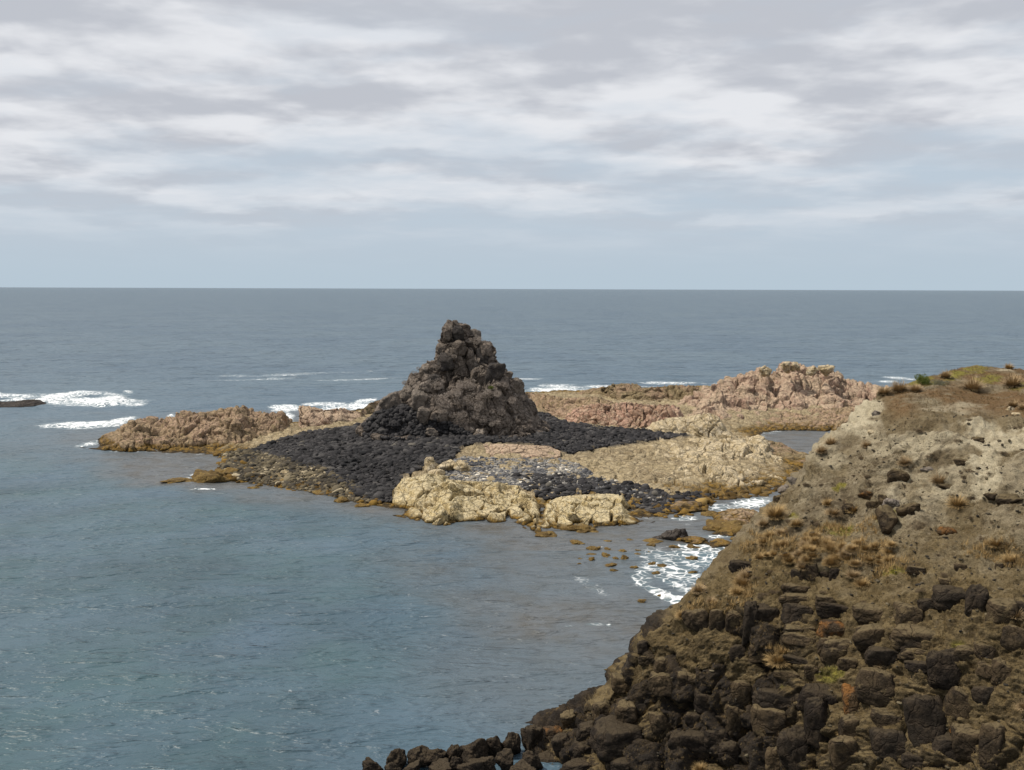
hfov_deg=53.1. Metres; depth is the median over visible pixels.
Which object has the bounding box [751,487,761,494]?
weedy stone
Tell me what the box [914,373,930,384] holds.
green shrub
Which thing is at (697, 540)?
reef rock
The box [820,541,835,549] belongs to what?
tussock
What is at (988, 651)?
cliff block
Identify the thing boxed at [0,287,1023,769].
sea water
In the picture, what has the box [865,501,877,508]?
slope boulder
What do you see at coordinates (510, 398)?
dry shrub
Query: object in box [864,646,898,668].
cliff block
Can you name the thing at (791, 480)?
slope boulder
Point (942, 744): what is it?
cliff block
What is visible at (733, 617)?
cliff block
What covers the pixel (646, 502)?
dark cobbles
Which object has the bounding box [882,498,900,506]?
slope boulder
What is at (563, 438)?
black cobbles
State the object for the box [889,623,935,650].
cliff block
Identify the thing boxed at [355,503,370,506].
weedy rock
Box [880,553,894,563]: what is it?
tussock
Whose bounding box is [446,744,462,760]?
cliff boulder
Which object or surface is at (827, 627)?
cliff block
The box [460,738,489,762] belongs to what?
cliff boulder
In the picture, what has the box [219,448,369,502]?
olive cobbles
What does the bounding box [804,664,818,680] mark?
cliff block
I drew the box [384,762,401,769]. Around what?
cliff boulder
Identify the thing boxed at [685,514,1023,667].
golden grass
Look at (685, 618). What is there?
cliff block
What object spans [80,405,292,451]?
granite ridge
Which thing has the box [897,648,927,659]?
cliff block
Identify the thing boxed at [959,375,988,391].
tussock
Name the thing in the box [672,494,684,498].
dark cobble
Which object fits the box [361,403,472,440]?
talus boulders
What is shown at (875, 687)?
cliff block
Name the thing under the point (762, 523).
tussock
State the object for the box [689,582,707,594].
tussock
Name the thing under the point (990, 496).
slope boulder
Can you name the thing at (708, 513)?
weedy rock
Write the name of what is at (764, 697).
cliff block
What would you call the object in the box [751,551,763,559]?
tussock
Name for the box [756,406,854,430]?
outcrop
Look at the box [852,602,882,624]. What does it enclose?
cliff block
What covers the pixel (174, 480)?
weedy rock
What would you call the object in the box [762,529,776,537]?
tussock
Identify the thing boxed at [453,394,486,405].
dry shrub
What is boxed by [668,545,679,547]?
weedy rock
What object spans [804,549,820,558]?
tussock
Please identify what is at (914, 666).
cliff block
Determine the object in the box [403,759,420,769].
cliff boulder
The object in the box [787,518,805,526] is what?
tussock
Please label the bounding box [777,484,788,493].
slope boulder
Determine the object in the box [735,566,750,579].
tussock
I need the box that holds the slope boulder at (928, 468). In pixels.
[920,466,933,471]
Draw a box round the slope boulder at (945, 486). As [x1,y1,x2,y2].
[938,483,952,489]
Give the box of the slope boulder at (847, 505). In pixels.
[842,499,854,514]
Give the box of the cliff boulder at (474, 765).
[456,761,484,769]
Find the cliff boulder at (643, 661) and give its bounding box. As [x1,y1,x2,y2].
[638,654,649,666]
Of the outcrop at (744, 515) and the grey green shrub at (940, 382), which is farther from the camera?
the outcrop at (744, 515)
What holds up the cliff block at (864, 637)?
on the headland ground at (856, 429)
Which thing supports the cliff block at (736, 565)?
on the headland ground at (856, 429)
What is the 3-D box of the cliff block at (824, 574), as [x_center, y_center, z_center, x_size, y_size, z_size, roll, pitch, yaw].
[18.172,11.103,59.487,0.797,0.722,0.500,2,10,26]
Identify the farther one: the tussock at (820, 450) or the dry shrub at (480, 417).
the dry shrub at (480, 417)
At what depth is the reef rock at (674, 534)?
123.02 m
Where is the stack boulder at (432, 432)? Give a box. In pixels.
[426,428,438,436]
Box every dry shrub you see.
[428,378,443,388]
[428,392,452,407]
[429,405,449,413]
[444,388,461,396]
[449,410,479,419]
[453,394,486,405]
[456,381,472,388]
[458,378,475,389]
[466,335,481,343]
[468,400,483,411]
[472,414,500,421]
[475,391,492,398]
[483,388,501,397]
[488,419,499,425]
[489,405,504,415]
[496,381,508,386]
[497,395,517,404]
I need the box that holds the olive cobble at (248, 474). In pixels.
[244,472,252,477]
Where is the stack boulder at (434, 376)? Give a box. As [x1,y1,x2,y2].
[428,373,439,382]
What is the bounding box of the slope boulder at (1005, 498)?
[996,493,1023,505]
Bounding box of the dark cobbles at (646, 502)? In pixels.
[513,472,714,512]
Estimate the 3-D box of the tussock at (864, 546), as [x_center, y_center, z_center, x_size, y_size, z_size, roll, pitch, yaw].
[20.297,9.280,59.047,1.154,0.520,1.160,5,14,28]
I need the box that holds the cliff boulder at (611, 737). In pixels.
[589,715,642,761]
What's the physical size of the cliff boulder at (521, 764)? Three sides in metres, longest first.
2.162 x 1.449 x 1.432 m
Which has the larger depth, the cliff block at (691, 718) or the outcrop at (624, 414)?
the outcrop at (624, 414)
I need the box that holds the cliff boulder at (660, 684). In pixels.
[648,671,672,696]
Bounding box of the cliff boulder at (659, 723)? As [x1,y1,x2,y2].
[648,711,673,736]
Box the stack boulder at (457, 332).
[452,326,463,341]
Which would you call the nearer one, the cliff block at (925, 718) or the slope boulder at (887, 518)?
the cliff block at (925, 718)
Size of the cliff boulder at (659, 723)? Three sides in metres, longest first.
1.502 x 1.411 x 1.410 m
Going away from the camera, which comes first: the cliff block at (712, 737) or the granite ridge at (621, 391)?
the cliff block at (712, 737)
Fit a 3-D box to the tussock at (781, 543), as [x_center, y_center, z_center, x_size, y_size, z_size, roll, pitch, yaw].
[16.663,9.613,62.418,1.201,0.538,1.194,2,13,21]
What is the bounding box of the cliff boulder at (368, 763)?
[362,757,383,769]
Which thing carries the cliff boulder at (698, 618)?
on the headland ground at (856, 429)
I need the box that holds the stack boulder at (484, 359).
[476,348,488,364]
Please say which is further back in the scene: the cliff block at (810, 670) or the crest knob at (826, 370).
the crest knob at (826, 370)
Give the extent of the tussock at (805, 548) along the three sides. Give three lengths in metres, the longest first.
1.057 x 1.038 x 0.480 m
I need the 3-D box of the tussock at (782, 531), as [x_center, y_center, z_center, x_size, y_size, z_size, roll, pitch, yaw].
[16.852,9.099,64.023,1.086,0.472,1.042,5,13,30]
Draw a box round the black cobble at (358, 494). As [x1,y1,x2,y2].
[354,491,364,496]
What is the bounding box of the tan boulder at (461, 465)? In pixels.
[453,460,471,471]
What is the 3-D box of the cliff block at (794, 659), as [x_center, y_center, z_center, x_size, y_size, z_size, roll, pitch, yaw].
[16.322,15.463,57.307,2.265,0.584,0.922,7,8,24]
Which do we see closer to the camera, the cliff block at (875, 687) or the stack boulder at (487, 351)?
the cliff block at (875, 687)
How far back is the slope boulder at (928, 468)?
62.15 m
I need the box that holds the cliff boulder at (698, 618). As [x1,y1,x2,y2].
[688,608,708,631]
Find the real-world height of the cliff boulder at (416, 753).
1.299 m
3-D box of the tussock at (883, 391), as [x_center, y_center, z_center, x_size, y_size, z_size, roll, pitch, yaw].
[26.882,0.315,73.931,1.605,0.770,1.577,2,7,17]
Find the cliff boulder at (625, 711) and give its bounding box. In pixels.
[614,699,639,723]
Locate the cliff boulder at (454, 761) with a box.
[450,756,463,769]
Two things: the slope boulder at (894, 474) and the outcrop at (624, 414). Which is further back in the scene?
the outcrop at (624, 414)
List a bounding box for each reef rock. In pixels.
[652,528,687,540]
[669,501,707,512]
[674,536,709,544]
[707,538,730,547]
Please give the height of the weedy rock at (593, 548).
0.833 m
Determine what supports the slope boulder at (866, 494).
on the headland ground at (856, 429)
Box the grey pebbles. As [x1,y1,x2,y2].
[445,456,669,501]
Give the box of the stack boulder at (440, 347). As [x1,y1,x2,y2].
[435,343,446,353]
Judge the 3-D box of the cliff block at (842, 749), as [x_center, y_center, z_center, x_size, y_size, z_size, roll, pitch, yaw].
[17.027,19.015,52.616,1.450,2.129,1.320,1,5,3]
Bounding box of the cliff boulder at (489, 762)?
[467,756,495,769]
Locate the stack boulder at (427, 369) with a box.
[422,365,434,374]
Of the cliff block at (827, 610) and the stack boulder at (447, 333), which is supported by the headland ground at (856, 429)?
the cliff block at (827, 610)
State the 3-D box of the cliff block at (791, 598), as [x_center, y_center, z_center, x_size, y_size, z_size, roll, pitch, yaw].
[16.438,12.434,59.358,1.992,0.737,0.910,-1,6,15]
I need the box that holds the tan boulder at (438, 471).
[427,469,445,474]
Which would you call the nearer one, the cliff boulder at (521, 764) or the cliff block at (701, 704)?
the cliff block at (701, 704)
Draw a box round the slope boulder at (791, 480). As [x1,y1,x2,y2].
[786,476,796,484]
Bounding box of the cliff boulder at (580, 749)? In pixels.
[571,738,591,758]
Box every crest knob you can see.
[759,365,771,376]
[781,361,790,373]
[790,362,799,371]
[806,366,818,375]
[818,364,834,376]
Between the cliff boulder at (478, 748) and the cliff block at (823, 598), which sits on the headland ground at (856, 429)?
the cliff block at (823, 598)
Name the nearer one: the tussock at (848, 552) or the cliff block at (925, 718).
the cliff block at (925, 718)
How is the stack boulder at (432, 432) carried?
on the rock shelf ground at (636, 463)
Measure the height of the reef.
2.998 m
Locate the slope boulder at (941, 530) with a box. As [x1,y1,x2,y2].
[937,526,956,534]
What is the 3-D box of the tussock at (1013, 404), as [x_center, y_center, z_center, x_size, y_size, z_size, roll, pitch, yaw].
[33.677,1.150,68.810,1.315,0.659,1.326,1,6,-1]
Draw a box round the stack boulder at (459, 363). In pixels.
[452,355,463,372]
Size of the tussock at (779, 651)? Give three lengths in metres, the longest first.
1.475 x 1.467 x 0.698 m
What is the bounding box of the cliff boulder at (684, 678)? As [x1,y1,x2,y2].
[676,668,695,689]
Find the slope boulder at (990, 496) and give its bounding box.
[983,492,997,500]
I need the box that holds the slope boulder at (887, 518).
[875,504,898,534]
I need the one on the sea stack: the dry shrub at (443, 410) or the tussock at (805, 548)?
the dry shrub at (443, 410)
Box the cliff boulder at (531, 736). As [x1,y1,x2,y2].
[520,724,543,750]
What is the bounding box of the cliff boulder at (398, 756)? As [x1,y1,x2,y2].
[386,748,406,768]
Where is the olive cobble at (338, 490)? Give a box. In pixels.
[332,488,343,492]
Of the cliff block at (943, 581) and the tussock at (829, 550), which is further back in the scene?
the tussock at (829, 550)
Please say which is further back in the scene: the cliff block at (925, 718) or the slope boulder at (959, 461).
the slope boulder at (959, 461)
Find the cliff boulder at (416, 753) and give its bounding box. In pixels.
[407,745,429,767]
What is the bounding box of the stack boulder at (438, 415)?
[430,410,449,422]
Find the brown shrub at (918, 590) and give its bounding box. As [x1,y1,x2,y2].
[915,588,925,592]
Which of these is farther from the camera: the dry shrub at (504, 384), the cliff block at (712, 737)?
the dry shrub at (504, 384)
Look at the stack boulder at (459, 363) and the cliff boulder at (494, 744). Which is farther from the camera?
the stack boulder at (459, 363)
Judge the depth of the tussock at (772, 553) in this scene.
62.31 m
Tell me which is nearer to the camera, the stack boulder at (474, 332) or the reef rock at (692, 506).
the reef rock at (692, 506)
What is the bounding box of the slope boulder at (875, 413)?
[871,410,879,415]
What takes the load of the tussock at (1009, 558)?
on the headland ground at (856, 429)
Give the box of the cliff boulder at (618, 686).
[611,673,629,693]
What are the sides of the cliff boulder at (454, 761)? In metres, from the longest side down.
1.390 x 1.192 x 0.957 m
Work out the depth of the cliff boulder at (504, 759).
63.69 m
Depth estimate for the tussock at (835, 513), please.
63.72 m
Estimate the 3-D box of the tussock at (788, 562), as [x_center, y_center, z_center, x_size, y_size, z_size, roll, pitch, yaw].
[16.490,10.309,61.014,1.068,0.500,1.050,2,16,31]
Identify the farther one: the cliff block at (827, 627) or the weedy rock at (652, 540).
the weedy rock at (652, 540)
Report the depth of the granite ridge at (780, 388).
243.52 m
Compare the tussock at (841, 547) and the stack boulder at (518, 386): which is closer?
the tussock at (841, 547)
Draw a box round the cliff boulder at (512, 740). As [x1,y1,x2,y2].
[501,732,520,754]
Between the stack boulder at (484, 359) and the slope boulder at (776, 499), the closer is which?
the slope boulder at (776, 499)
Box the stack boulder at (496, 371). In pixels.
[484,362,505,384]
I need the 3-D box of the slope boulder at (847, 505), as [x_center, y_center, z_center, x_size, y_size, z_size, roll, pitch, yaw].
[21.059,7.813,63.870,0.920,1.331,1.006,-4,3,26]
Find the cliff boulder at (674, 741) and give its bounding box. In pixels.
[668,730,684,749]
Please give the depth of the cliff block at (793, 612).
58.46 m
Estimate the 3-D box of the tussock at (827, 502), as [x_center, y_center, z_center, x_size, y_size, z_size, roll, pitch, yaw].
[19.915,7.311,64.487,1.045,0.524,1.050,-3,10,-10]
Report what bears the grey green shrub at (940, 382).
on the headland ground at (856, 429)
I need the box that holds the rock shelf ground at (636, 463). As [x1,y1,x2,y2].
[158,385,890,517]
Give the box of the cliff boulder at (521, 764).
[509,759,535,769]
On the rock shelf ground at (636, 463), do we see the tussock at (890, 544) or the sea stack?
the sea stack
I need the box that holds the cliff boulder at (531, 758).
[522,750,542,769]
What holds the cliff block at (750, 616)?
on the headland ground at (856, 429)
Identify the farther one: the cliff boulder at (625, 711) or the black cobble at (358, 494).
the black cobble at (358, 494)
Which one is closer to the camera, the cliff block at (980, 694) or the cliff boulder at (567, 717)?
the cliff block at (980, 694)
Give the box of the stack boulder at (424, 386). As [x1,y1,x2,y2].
[418,381,432,392]
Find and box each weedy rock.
[160,477,193,483]
[191,469,230,482]
[215,467,238,475]
[310,489,321,494]
[333,496,349,502]
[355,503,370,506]
[535,531,556,536]
[560,525,598,532]
[586,546,600,549]
[601,552,610,556]
[605,563,616,566]
[620,555,628,559]
[642,538,663,542]
[653,509,667,515]
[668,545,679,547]
[685,556,697,559]
[687,544,699,547]
[700,510,716,516]
[702,519,744,532]
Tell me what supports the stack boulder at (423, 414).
on the talus boulders at (383, 422)
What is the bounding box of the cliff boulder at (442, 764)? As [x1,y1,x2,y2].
[429,758,451,769]
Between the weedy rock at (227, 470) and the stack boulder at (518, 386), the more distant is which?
the stack boulder at (518, 386)
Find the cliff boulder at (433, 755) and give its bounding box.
[424,748,447,765]
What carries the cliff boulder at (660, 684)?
on the headland ground at (856, 429)
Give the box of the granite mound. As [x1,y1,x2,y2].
[637,412,730,437]
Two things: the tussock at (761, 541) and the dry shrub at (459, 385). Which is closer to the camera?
the tussock at (761, 541)
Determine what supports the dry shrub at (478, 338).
on the sea stack
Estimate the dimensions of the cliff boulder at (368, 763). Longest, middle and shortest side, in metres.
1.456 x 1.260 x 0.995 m
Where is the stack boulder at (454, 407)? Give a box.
[446,403,460,414]
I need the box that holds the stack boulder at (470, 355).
[466,349,474,372]
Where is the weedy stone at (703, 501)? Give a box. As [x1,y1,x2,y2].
[696,498,706,504]
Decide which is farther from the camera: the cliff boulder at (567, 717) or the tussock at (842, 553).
the cliff boulder at (567, 717)
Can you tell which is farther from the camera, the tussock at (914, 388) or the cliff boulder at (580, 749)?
the tussock at (914, 388)
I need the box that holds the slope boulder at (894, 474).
[887,468,909,482]
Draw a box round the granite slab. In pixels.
[483,444,559,457]
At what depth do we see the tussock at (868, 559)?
58.30 m
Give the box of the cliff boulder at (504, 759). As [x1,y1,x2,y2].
[495,748,513,769]
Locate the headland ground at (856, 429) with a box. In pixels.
[524,365,1023,769]
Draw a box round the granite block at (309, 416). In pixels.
[298,405,364,427]
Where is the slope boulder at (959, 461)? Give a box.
[953,458,967,465]
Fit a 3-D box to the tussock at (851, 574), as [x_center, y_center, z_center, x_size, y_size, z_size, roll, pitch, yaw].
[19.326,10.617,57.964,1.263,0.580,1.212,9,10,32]
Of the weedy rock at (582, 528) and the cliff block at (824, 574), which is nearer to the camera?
the cliff block at (824, 574)
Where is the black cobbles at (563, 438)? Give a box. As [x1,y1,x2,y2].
[251,412,686,502]
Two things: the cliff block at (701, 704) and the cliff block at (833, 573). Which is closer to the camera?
the cliff block at (833, 573)
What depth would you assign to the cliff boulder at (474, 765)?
62.49 m
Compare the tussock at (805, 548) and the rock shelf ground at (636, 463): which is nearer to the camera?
the tussock at (805, 548)
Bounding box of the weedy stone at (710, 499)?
[705,497,713,503]
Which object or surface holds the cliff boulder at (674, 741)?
on the headland ground at (856, 429)
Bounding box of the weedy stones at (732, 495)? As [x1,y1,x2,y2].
[213,449,776,517]
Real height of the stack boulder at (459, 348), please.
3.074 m
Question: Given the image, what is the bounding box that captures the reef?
[0,399,45,406]
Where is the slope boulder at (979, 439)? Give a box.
[971,436,984,442]
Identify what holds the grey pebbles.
on the dark cobbles at (646, 502)
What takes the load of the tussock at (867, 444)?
on the headland ground at (856, 429)
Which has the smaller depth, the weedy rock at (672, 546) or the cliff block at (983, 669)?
the cliff block at (983, 669)
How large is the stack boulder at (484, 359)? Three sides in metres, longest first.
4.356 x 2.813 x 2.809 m
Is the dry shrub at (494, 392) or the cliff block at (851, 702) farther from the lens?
the dry shrub at (494, 392)
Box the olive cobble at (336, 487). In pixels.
[331,485,341,490]
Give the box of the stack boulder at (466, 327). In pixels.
[460,323,470,332]
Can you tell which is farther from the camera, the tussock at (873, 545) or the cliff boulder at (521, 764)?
the cliff boulder at (521, 764)
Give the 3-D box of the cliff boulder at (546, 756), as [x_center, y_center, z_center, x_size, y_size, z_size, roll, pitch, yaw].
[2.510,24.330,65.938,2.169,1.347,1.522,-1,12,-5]
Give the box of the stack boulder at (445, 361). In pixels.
[437,352,454,371]
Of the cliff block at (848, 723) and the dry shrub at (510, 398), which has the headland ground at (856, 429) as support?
the cliff block at (848, 723)
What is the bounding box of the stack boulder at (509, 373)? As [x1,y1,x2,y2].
[506,371,512,376]
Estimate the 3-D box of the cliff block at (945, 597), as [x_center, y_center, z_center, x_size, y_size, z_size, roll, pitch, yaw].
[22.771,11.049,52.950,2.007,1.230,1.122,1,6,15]
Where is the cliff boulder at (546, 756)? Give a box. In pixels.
[538,750,556,762]
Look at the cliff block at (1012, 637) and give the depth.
49.50 m
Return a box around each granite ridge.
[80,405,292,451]
[577,383,704,401]
[676,362,889,418]
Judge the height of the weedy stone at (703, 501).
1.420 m
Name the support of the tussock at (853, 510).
on the headland ground at (856, 429)
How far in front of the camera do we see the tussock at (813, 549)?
60.08 m
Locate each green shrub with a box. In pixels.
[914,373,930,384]
[927,378,949,384]
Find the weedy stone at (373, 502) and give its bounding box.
[369,500,377,504]
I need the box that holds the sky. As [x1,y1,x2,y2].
[0,0,1023,290]
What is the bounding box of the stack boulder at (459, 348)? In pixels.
[453,340,466,355]
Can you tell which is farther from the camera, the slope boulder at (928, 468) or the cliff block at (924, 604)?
the slope boulder at (928, 468)
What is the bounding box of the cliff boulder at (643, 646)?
[637,640,649,654]
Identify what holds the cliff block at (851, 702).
on the headland ground at (856, 429)
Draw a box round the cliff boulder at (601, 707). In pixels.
[592,700,611,717]
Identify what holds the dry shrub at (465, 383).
on the sea stack
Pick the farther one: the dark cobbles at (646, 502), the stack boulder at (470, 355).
the stack boulder at (470, 355)
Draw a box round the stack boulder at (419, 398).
[411,389,428,410]
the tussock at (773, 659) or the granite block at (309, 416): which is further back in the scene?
the granite block at (309, 416)
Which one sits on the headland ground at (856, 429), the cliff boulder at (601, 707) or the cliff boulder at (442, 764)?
the cliff boulder at (601, 707)
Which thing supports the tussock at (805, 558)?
on the headland ground at (856, 429)
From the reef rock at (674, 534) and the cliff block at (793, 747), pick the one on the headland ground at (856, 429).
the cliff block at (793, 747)
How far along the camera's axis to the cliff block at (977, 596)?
51.30 m
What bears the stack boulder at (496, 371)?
on the sea stack
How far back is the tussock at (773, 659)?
57.64 m
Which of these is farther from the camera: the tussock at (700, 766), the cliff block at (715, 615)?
the cliff block at (715, 615)
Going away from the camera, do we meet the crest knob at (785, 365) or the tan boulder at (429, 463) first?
the tan boulder at (429, 463)
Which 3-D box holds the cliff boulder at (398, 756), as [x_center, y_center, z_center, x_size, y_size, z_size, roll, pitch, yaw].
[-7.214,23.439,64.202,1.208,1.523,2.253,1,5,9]
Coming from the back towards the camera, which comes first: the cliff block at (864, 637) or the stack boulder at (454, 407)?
the stack boulder at (454, 407)
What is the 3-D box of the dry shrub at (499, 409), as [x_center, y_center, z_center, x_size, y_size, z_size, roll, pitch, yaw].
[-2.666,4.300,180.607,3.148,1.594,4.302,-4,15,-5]
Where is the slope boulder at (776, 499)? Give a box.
[773,494,783,502]
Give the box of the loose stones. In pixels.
[566,400,1023,768]
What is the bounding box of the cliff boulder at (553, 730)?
[543,725,562,736]
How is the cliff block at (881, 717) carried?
on the headland ground at (856, 429)
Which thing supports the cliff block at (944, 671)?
on the headland ground at (856, 429)
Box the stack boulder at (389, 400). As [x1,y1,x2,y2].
[379,391,402,409]
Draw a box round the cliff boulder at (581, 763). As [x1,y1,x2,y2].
[562,757,591,769]
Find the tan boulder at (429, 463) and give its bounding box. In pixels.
[424,457,436,470]
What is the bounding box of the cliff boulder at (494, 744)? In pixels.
[486,735,501,757]
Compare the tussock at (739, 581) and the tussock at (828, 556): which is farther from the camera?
the tussock at (739, 581)
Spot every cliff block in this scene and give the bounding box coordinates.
[680,729,710,759]
[681,609,691,628]
[685,712,700,727]
[693,688,712,713]
[704,729,727,747]
[709,609,723,630]
[717,740,739,765]
[723,703,744,737]
[725,609,742,633]
[728,559,751,572]
[729,644,746,661]
[731,680,751,710]
[741,600,757,645]
[748,644,767,663]
[750,704,790,738]
[751,688,799,711]
[757,603,779,622]
[765,746,779,769]
[773,669,800,680]
[776,725,809,769]
[778,593,807,603]
[780,603,813,624]
[781,582,810,593]
[781,631,815,647]
[783,653,807,664]
[784,624,815,631]
[790,569,802,579]
[796,683,837,711]
[801,562,818,580]
[803,697,828,749]
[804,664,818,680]
[815,594,836,603]
[815,602,847,617]
[816,619,845,637]
[817,638,829,655]
[819,571,828,577]
[820,638,851,664]
[828,568,840,580]
[828,735,857,769]
[837,657,857,670]
[838,713,859,736]
[841,683,859,714]
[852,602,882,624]
[852,623,884,652]
[855,666,895,707]
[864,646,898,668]
[868,727,906,761]
[870,707,902,726]
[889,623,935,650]
[893,601,922,624]
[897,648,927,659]
[901,752,924,769]
[902,693,946,747]
[904,660,926,673]
[906,565,925,575]
[916,598,936,611]
[926,647,961,689]
[931,584,965,610]
[932,732,958,768]
[938,578,951,584]
[943,686,971,721]
[950,722,979,762]
[954,563,967,570]
[954,645,973,660]
[964,584,988,616]
[971,686,996,704]
[973,642,995,659]
[975,661,991,678]
[978,722,1005,769]
[985,597,1018,623]
[990,656,1011,685]
[995,561,1003,568]
[1000,624,1023,650]
[1016,601,1023,616]
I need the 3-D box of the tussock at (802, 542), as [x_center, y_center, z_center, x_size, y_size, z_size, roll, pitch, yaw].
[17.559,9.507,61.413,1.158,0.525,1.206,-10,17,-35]
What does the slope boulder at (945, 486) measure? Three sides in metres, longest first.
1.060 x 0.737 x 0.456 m
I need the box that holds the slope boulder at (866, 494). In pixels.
[857,490,872,499]
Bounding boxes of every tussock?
[674,609,681,619]
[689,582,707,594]
[692,760,707,769]
[705,597,715,603]
[728,584,746,596]
[731,572,749,587]
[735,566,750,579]
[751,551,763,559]
[754,517,768,526]
[756,534,767,544]
[761,503,790,519]
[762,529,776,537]
[763,648,790,668]
[768,549,776,556]
[771,539,783,548]
[772,644,786,657]
[775,528,786,535]
[778,538,789,547]
[778,549,791,558]
[781,555,794,563]
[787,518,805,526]
[792,550,802,557]
[796,539,807,547]
[796,562,807,570]
[797,553,811,564]
[798,543,811,551]
[799,553,815,563]
[803,528,820,537]
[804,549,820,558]
[807,545,817,552]
[814,445,828,453]
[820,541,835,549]
[821,498,832,505]
[821,556,835,566]
[822,435,836,444]
[822,553,838,563]
[823,505,843,516]
[823,558,838,567]
[825,543,835,552]
[829,551,840,561]
[835,542,845,550]
[838,548,852,556]
[841,542,856,553]
[842,552,853,560]
[842,569,861,579]
[845,506,857,512]
[850,558,862,566]
[852,537,865,546]
[853,577,869,588]
[856,541,871,552]
[861,440,870,447]
[861,553,875,562]
[869,542,879,548]
[874,386,893,394]
[874,552,884,560]
[880,545,894,555]
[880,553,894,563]
[885,539,896,546]
[886,379,910,392]
[894,455,912,465]
[908,382,924,391]
[926,470,947,484]
[939,369,953,377]
[944,492,968,508]
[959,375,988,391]
[983,536,1006,548]
[998,373,1023,386]
[999,551,1020,566]
[1004,363,1017,368]
[1004,398,1018,406]
[1009,611,1023,619]
[1013,698,1023,712]
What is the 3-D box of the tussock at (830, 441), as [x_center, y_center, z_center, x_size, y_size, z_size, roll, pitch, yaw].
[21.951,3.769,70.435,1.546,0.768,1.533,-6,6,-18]
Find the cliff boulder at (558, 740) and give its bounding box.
[551,732,569,756]
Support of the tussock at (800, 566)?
on the headland ground at (856, 429)
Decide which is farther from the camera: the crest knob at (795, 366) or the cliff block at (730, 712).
the crest knob at (795, 366)
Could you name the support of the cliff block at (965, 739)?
on the headland ground at (856, 429)
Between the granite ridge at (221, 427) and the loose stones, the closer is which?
the loose stones
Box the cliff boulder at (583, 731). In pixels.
[576,720,594,741]
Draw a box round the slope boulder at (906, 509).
[895,502,920,516]
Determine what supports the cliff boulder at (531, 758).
on the headland ground at (856, 429)
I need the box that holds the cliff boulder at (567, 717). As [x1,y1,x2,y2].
[560,709,575,728]
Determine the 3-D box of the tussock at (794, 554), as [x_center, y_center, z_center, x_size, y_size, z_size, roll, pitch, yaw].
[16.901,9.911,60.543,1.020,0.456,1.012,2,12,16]
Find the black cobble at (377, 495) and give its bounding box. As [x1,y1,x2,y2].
[373,492,384,498]
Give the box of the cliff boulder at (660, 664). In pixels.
[653,657,667,672]
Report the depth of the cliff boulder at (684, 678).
60.49 m
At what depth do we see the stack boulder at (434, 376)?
182.32 m
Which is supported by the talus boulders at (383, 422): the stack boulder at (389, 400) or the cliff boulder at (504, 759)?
the stack boulder at (389, 400)
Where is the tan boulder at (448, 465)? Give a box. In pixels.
[436,459,454,470]
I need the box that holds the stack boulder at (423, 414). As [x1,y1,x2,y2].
[417,406,431,424]
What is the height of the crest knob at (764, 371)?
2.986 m
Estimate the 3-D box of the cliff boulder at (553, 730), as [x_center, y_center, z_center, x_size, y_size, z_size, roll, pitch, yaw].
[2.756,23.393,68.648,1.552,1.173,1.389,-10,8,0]
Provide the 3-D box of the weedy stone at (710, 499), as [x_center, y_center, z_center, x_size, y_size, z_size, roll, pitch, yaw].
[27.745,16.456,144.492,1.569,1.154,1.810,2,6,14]
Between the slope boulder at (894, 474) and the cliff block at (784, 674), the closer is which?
the cliff block at (784, 674)
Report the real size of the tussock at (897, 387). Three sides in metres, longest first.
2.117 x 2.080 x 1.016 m
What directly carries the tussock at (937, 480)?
on the headland ground at (856, 429)
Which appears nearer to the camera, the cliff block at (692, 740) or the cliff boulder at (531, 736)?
the cliff block at (692, 740)
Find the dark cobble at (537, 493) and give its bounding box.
[535,491,541,497]
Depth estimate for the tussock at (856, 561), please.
58.40 m
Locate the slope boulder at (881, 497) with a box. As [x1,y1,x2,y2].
[878,494,887,505]
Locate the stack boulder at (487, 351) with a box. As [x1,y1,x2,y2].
[481,342,491,356]
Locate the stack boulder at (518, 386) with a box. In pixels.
[513,377,524,395]
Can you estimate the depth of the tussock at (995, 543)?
54.70 m
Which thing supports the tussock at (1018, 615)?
on the headland ground at (856, 429)
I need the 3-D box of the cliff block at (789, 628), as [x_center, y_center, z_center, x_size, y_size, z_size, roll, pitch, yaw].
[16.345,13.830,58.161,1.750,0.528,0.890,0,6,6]
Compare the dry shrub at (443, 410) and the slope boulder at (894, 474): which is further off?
the dry shrub at (443, 410)
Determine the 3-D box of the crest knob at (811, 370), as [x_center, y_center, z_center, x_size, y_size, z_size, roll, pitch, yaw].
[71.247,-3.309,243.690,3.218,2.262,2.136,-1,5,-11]
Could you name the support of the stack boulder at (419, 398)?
on the sea stack
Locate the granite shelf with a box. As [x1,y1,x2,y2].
[650,435,785,490]
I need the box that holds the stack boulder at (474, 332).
[470,329,480,337]
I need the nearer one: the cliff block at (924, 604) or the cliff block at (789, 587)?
the cliff block at (924, 604)
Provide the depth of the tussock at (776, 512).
65.56 m
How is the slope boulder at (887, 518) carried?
on the headland ground at (856, 429)
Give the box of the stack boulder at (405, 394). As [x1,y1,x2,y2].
[400,385,411,400]
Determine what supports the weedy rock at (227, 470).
on the rock shelf ground at (636, 463)
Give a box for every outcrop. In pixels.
[361,400,379,416]
[392,473,449,508]
[393,479,540,533]
[526,392,642,424]
[536,493,654,528]
[565,402,683,428]
[712,508,757,536]
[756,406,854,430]
[768,441,808,467]
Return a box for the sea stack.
[355,320,550,440]
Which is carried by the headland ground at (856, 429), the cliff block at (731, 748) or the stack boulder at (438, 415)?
the cliff block at (731, 748)
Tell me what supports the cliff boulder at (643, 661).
on the headland ground at (856, 429)
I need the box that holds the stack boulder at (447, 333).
[443,328,451,340]
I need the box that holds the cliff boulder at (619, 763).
[609,756,630,769]

